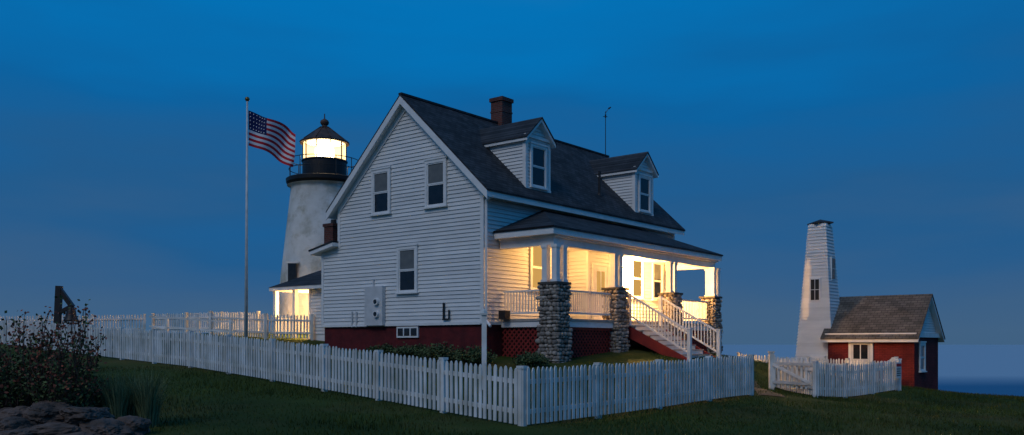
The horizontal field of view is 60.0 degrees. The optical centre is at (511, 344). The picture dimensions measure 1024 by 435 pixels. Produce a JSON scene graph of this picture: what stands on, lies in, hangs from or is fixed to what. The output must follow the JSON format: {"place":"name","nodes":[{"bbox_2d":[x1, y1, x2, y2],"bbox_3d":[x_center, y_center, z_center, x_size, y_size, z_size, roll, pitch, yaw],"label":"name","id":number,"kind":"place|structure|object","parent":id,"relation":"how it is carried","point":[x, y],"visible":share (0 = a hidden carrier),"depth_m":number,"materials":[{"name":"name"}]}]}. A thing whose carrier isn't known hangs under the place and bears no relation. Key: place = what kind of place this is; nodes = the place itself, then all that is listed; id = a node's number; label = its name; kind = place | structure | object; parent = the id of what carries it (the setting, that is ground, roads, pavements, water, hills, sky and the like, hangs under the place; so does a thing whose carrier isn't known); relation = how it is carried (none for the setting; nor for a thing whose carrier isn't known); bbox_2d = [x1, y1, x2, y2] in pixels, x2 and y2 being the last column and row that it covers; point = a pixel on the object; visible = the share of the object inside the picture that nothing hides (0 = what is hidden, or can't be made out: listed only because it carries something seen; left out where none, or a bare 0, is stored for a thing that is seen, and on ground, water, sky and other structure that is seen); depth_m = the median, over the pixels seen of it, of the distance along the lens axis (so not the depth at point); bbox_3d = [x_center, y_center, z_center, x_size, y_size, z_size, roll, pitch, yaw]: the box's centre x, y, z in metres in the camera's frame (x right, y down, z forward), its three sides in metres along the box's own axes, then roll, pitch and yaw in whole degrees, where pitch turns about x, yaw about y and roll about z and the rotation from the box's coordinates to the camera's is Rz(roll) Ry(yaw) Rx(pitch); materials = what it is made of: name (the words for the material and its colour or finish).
{"place":"outdoors","nodes":[
{"label":"outdoors","id":0,"kind":"place"},
{"bbox_2d":[0,333,1023,434],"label":"ground","id":1,"kind":"structure","parent":0,"point":[636,354],"depth_m":19.11,"materials":[{"name":"green plant"}]},
{"bbox_2d":[0,406,27,420],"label":"rock","id":2,"kind":"object","parent":1,"relation":"on","point":[17,411],"visible":0.21,"depth_m":13.59,"materials":[{"name":"stone"}]},
{"bbox_2d":[0,427,33,434],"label":"rock","id":3,"kind":"object","parent":1,"relation":"on","point":[22,431],"visible":0.79,"depth_m":12.81,"materials":[{"name":"stone"}]},
{"bbox_2d":[0,416,39,430],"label":"rock","id":4,"kind":"object","parent":1,"relation":"on","point":[11,423],"visible":0.57,"depth_m":13.12,"materials":[{"name":"stone"}]},
{"bbox_2d":[0,310,72,408],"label":"rose bush","id":5,"kind":"object","parent":1,"relation":"on","point":[8,390],"visible":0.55,"depth_m":14.27,"materials":[{"name":"green plant"}]},
{"bbox_2d":[25,421,81,434],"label":"rock","id":6,"kind":"object","parent":1,"relation":"on","point":[54,428],"visible":0.7,"depth_m":12.97,"materials":[{"name":"stone"}]},
{"bbox_2d":[22,400,72,423],"bbox_3d":[-7.125,1.040,13.661,0.722,0.366,0.776,0,0,-41],"label":"rock","id":7,"kind":"object","parent":6,"relation":"on","point":[44,412],"visible":0.61,"depth_m":13.39,"materials":[{"name":"stone"}]},
{"bbox_2d":[14,295,110,406],"bbox_3d":[-7.037,0.293,13.964,1.365,2.108,1.368,0,0,0],"label":"rose bush","id":8,"kind":"object","parent":1,"relation":"on","point":[55,388],"visible":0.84,"depth_m":13.81,"materials":[{"name":"green plant"}]},
{"bbox_2d":[53,286,79,329],"bbox_3d":[-20.200,-1.306,40.000,1.300,2.656,0.800,0,0,0],"label":"fog bell stand","id":9,"kind":"object","parent":1,"relation":"on","point":[59,290],"visible":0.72,"depth_m":39.88,"materials":[{"name":"black wood"}]},
{"bbox_2d":[0,314,145,330],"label":"picket fence","id":10,"kind":"object","parent":1,"relation":"on","point":[143,318],"visible":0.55,"depth_m":49.00,"materials":[{"name":"paint"}]},
{"bbox_2d":[60,431,94,434],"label":"rock","id":11,"kind":"object","parent":1,"relation":"on","point":[82,433],"visible":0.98,"depth_m":12.94,"materials":[{"name":"stone"}]},
{"bbox_2d":[59,406,114,425],"bbox_3d":[-6.511,1.123,13.638,0.694,0.386,1.098,0,0,0],"label":"rock","id":12,"kind":"object","parent":1,"relation":"on","point":[73,415],"visible":0.7,"depth_m":13.22,"materials":[{"name":"stone"}]},
{"bbox_2d":[79,417,133,434],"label":"rock","id":13,"kind":"object","parent":1,"relation":"on","point":[106,426],"visible":0.8,"depth_m":13.12,"materials":[{"name":"stone"}]},
{"bbox_2d":[78,365,179,427],"bbox_3d":[-6.384,0.838,14.576,1.806,1.035,1.522,0,0,-22],"label":"tall grass clump","id":14,"kind":"object","parent":1,"relation":"on","point":[143,403],"visible":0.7,"depth_m":14.38,"materials":[{"name":"green plant"}]},
{"bbox_2d":[116,415,151,434],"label":"rock","id":15,"kind":"object","parent":1,"relation":"on","point":[138,425],"visible":0.64,"depth_m":13.44,"materials":[{"name":"stone"}]},
{"bbox_2d":[149,316,234,336],"bbox_3d":[-13.102,-0.540,36.265,3.899,1.281,0.119,0,0,12],"label":"ramp handrail","id":16,"kind":"object","parent":1,"relation":"on","point":[198,329],"visible":0.74,"depth_m":36.21,"materials":[{"name":"paint"}]},
{"bbox_2d":[151,311,259,333],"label":"picket fence","id":17,"kind":"object","parent":1,"relation":"on","point":[193,323],"visible":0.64,"depth_m":46.18,"materials":[{"name":"paint"}]},
{"bbox_2d":[0,319,521,425],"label":"picket fence","id":18,"kind":"object","parent":1,"relation":"on","point":[193,353],"visible":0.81,"depth_m":21.02,"materials":[{"name":"paint"}]},
{"bbox_2d":[208,311,313,339],"bbox_3d":[-11.121,-0.765,38.649,4.981,1.434,0.927,0,0,11],"label":"picket fence","id":19,"kind":"object","parent":1,"relation":"on","point":[235,318],"visible":0.9,"depth_m":38.52,"materials":[{"name":"paint"}]},
{"bbox_2d":[243,97,295,352],"bbox_3d":[-9.176,-4.403,33.515,1.994,9.613,0.324,0,0,-32],"label":"flagpole","id":20,"kind":"object","parent":1,"relation":"on","point":[275,139],"visible":0.94,"depth_m":33.30,"materials":[{"name":"white metal"}]},
{"bbox_2d":[269,284,320,339],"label":"trim and posts","id":21,"kind":"structure","parent":1,"relation":"on","point":[295,290],"depth_m":39.34,"materials":[{"name":"white wood"}]},
{"bbox_2d":[269,270,320,287],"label":"roof","id":22,"kind":"structure","parent":21,"relation":"on","point":[314,278],"depth_m":39.64,"materials":[{"name":"concrete"}]},
{"bbox_2d":[279,114,356,331],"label":"lighthouse tower","id":23,"kind":"structure","parent":1,"relation":"on","point":[315,186],"depth_m":44.37,"materials":[{"name":"white paint"}]},
{"bbox_2d":[288,263,296,280],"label":"tower window","id":24,"kind":"structure","parent":23,"relation":"in","point":[292,267],"depth_m":43.80,"materials":[{"name":"black glass"}]},
{"bbox_2d":[286,261,298,281],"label":"tower window frame","id":25,"kind":"structure","parent":23,"relation":"in","point":[287,262],"depth_m":43.80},
{"bbox_2d":[361,343,395,356],"bbox_3d":[-4.617,0.256,31.160,1.328,0.613,1.451,0,0,0],"label":"foundation shrub","id":26,"kind":"object","parent":1,"relation":"on","point":[384,349],"visible":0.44,"depth_m":30.95,"materials":[{"name":"green plant"}]},
{"bbox_2d":[386,342,433,360],"bbox_3d":[-3.381,0.242,30.107,1.565,0.661,1.359,0,0,32],"label":"foundation shrub","id":27,"kind":"object","parent":1,"relation":"on","point":[406,351],"visible":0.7,"depth_m":29.87,"materials":[{"name":"green plant"}]},
{"bbox_2d":[415,341,462,361],"bbox_3d":[-2.235,0.294,29.264,1.664,0.787,1.654,0,0,40],"label":"foundation shrub","id":28,"kind":"object","parent":1,"relation":"on","point":[438,351],"visible":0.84,"depth_m":28.98,"materials":[{"name":"green plant"}]},
{"bbox_2d":[452,344,497,364],"bbox_3d":[-1.198,0.366,28.414,1.477,0.749,1.459,0,0,0],"label":"foundation shrub","id":29,"kind":"object","parent":1,"relation":"on","point":[473,356],"visible":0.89,"depth_m":28.15,"materials":[{"name":"green plant"}]},
{"bbox_2d":[480,309,487,388],"bbox_3d":[-0.690,0.185,22.000,0.180,2.129,0.180,0,0,0],"label":"white garden post","id":30,"kind":"object","parent":1,"relation":"on","point":[484,313],"visible":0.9,"depth_m":21.94,"materials":[{"name":"paint"}]},
{"bbox_2d":[325,324,649,356],"bbox_3d":[-0.096,0.300,37.774,8.320,2.000,13.120,0,0,39],"label":"foundation","id":31,"kind":"object","parent":1,"relation":"on","point":[363,338],"visible":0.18,"depth_m":31.93,"materials":[{"name":"red brick"}]},
{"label":"solid walls","id":32,"kind":"object","parent":31,"relation":"on","visible":0},
{"bbox_2d":[323,96,513,242],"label":"chimneys","id":33,"kind":"object","parent":32,"relation":"on","point":[501,110],"visible":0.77,"depth_m":36.21,"materials":[{"name":"brick"}]},
{"bbox_2d":[309,96,721,360],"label":"trim","id":34,"kind":"structure","parent":1,"relation":"on","point":[559,246],"depth_m":32.44,"materials":[{"name":"white wood"}]},
{"bbox_2d":[331,107,626,319],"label":"pipes and antenna","id":35,"kind":"object","parent":34,"relation":"on","point":[504,314],"visible":0.89,"depth_m":31.02,"materials":[{"name":"black metal"}]},
{"bbox_2d":[324,112,672,324],"bbox_3d":[0.254,-4.775,37.491,9.380,8.050,13.280,0,0,39],"label":"clapboard siding","id":36,"kind":"object","parent":34,"relation":"attached to","point":[447,239],"visible":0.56,"depth_m":32.15,"materials":[{"name":"white wood"}]},
{"bbox_2d":[351,279,385,326],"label":"utility boxes","id":37,"kind":"object","parent":36,"relation":"attached to","point":[372,293],"visible":1,"depth_m":33.15,"materials":[{"name":"grey metal"}]},
{"bbox_2d":[480,117,658,174],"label":"dormer roofs","id":38,"kind":"structure","parent":36,"relation":"on","point":[509,131],"depth_m":33.67,"materials":[{"name":"concrete"}]},
{"bbox_2d":[308,92,722,255],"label":"roof","id":39,"kind":"structure","parent":34,"relation":"on","point":[574,180],"depth_m":33.53,"materials":[{"name":"concrete"}]},
{"bbox_2d":[373,148,660,335],"bbox_3d":[1.526,-3.740,34.583,3.861,6.880,13.390,0,0,63],"label":"window glass","id":40,"kind":"object","parent":34,"relation":"attached to","point":[435,197],"visible":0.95,"depth_m":32.44,"materials":[{"name":"black glass"}]},
{"bbox_2d":[533,247,640,295],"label":"lit windows","id":41,"kind":"structure","parent":34,"relation":"attached to","point":[537,261],"depth_m":33.82,"materials":[{"name":"yellow glass"}]},
{"bbox_2d":[498,234,717,264],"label":"porch ceiling","id":42,"kind":"structure","parent":34,"relation":"attached to","point":[608,244],"depth_m":32.86,"materials":[{"name":"white wood"}]},
{"bbox_2d":[509,350,551,366],"bbox_3d":[0.577,0.486,28.019,1.383,0.594,1.230,0,0,0],"label":"foundation shrub","id":43,"kind":"object","parent":1,"relation":"on","point":[528,359],"visible":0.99,"depth_m":27.80,"materials":[{"name":"green plant"}]},
{"bbox_2d":[505,327,705,356],"bbox_3d":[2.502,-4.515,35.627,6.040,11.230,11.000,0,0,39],"label":"shadowed voids","id":44,"kind":"object","parent":1,"relation":"on","point":[516,329],"visible":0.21,"depth_m":30.59,"materials":[{"name":"black"}]},
{"bbox_2d":[501,318,711,360],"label":"porch deck","id":45,"kind":"structure","parent":1,"relation":"on","point":[574,320],"depth_m":31.76,"materials":[{"name":"paint"}]},
{"bbox_2d":[594,265,607,319],"bbox_3d":[3.683,-1.930,34.981,0.411,2.100,3.118,0,0,16],"label":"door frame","id":46,"kind":"structure","parent":45,"relation":"on","point":[601,269],"depth_m":33.76,"materials":[{"name":"white wood"}]},
{"bbox_2d":[503,289,715,352],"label":"porch railings","id":47,"kind":"object","parent":45,"relation":"on","point":[689,310],"visible":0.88,"depth_m":31.91,"materials":[{"name":"white wood"}]},
{"bbox_2d":[535,284,722,362],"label":"cobblestone piers","id":48,"kind":"structure","parent":1,"relation":"on","point":[561,337],"depth_m":29.34,"materials":[{"name":"grey stone"}]},
{"bbox_2d":[502,327,708,357],"bbox_3d":[4.037,0.190,34.336,2.290,1.559,11.120,0,0,39],"label":"lattice skirt","id":49,"kind":"object","parent":48,"relation":"attached to","point":[697,343],"visible":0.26,"depth_m":30.59,"materials":[{"name":"red paint"}]},
{"bbox_2d":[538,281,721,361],"bbox_3d":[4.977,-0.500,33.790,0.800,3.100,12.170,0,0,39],"label":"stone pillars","id":50,"kind":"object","parent":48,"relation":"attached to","point":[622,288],"visible":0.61,"depth_m":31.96,"materials":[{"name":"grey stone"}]},
{"bbox_2d":[522,354,754,425],"bbox_3d":[3.301,0.965,19.865,0.152,1.376,10.026,0,0,39],"label":"picket fence","id":51,"kind":"object","parent":1,"relation":"on","point":[705,387],"visible":0.99,"depth_m":18.76,"materials":[{"name":"paint"}]},
{"bbox_2d":[628,326,714,360],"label":"stair stringers","id":52,"kind":"object","parent":1,"relation":"on","point":[646,341],"visible":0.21,"depth_m":31.99,"materials":[{"name":"red paint"}]},
{"bbox_2d":[768,351,811,389],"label":"garden gate","id":53,"kind":"structure","parent":1,"relation":"on","point":[773,364],"depth_m":28.26,"materials":[{"name":"paint"}]},
{"bbox_2d":[774,355,814,396],"bbox_3d":[8.986,1.059,28.370,0.152,1.420,2.840,0,0,-11],"label":"picket fence","id":54,"kind":"object","parent":1,"relation":"on","point":[808,390],"visible":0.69,"depth_m":28.14,"materials":[{"name":"paint"}]},
{"bbox_2d":[795,219,839,362],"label":"bell tower","id":55,"kind":"structure","parent":1,"relation":"on","point":[820,301],"depth_m":41.06,"materials":[{"name":"wood"}]},
{"bbox_2d":[811,258,834,299],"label":"windows","id":56,"kind":"structure","parent":55,"relation":"in","point":[815,282],"depth_m":41.00,"materials":[{"name":"black glass"}]},
{"bbox_2d":[737,352,901,390],"bbox_3d":[13.808,1.157,37.152,3.449,1.541,11.670,0,0,-14],"label":"picket fence","id":57,"kind":"object","parent":1,"relation":"on","point":[831,363],"visible":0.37,"depth_m":38.25,"materials":[{"name":"paint"}]},
{"bbox_2d":[812,359,899,397],"bbox_3d":[11.368,1.189,29.017,5.962,1.361,0.152,0,0,-43],"label":"picket fence","id":58,"kind":"object","parent":1,"relation":"on","point":[845,388],"visible":0.96,"depth_m":28.56,"materials":[{"name":"paint"}]},
{"bbox_2d":[895,362,900,377],"bbox_3d":[13.375,0.906,30.687,0.420,0.550,0.031,0,0,-43],"label":"warning sign","id":59,"kind":"object","parent":58,"relation":"attached to","point":[897,369],"visible":1,"depth_m":30.65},
{"bbox_2d":[828,337,937,389],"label":"brick walls","id":60,"kind":"structure","parent":1,"relation":"on","point":[907,353],"depth_m":38.90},
{"bbox_2d":[821,297,944,372],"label":"trim","id":61,"kind":"structure","parent":60,"relation":"attached to","point":[939,335],"depth_m":39.33,"materials":[{"name":"white wood"}]},
{"bbox_2d":[851,342,869,380],"bbox_3d":[15.465,1.010,39.352,0.820,2.180,0.025,0,0,39],"label":"door","id":62,"kind":"structure","parent":61,"relation":"attached to","point":[860,343],"depth_m":39.31,"materials":[{"name":"white wood"}]},
{"bbox_2d":[820,294,944,338],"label":"roof","id":63,"kind":"structure","parent":61,"relation":"on","point":[885,314],"depth_m":39.69,"materials":[{"name":"grey"}]},
{"bbox_2d":[853,345,923,368],"bbox_3d":[16.667,0.570,39.080,3.002,1.100,0.569,0,0,8],"label":"glass","id":64,"kind":"object","parent":61,"relation":"on","point":[856,351],"visible":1,"depth_m":39.25,"materials":[{"name":"black glass"}]},
{"bbox_2d":[921,308,936,332],"bbox_3d":[18.496,-1.285,39.556,0.040,1.570,4.000,0,0,39],"label":"gable siding","id":65,"kind":"object","parent":61,"relation":"attached to","point":[928,326],"visible":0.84,"depth_m":39.87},
{"bbox_2d":[0,0,1023,344],"label":"sky","id":66,"kind":"structure","parent":0,"point":[898,125],"materials":[{"name":"blue"}]},
{"bbox_2d":[375,163,660,279],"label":"window shades","id":67,"kind":"object","parent":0,"point":[407,256],"depth_m":32.27,"materials":[{"name":"beige fabric"}]},
{"bbox_2d":[718,358,785,397],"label":"path","id":68,"kind":"structure","parent":0,"point":[759,392],"depth_m":26.01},
{"bbox_2d":[721,345,1023,396],"bbox_3d":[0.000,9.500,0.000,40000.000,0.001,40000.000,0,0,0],"label":"sea","id":69,"kind":"structure","parent":0,"point":[989,369],"depth_m":414.92,"materials":[{"name":"liquid"}]},
{"bbox_3d":[-6.313,0.150,39.449,3.260,1.100,3.940,0,0,39],"label":"foundation","id":70,"kind":"object","parent":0,"visible":0},
{"bbox_2d":[313,334,324,340],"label":"walls","id":71,"kind":"structure","parent":70,"relation":"on","point":[320,337],"depth_m":38.53,"materials":[{"name":"white wood"}]},
{"bbox_2d":[310,289,324,333],"bbox_3d":[-7.590,-1.375,39.856,2.602,2.150,6.047,0,0,0],"label":"clapboard siding","id":72,"kind":"object","parent":71,"relation":"attached to","point":[315,295],"visible":0.18,"depth_m":38.62,"materials":[{"name":"white wood"}]}
]}

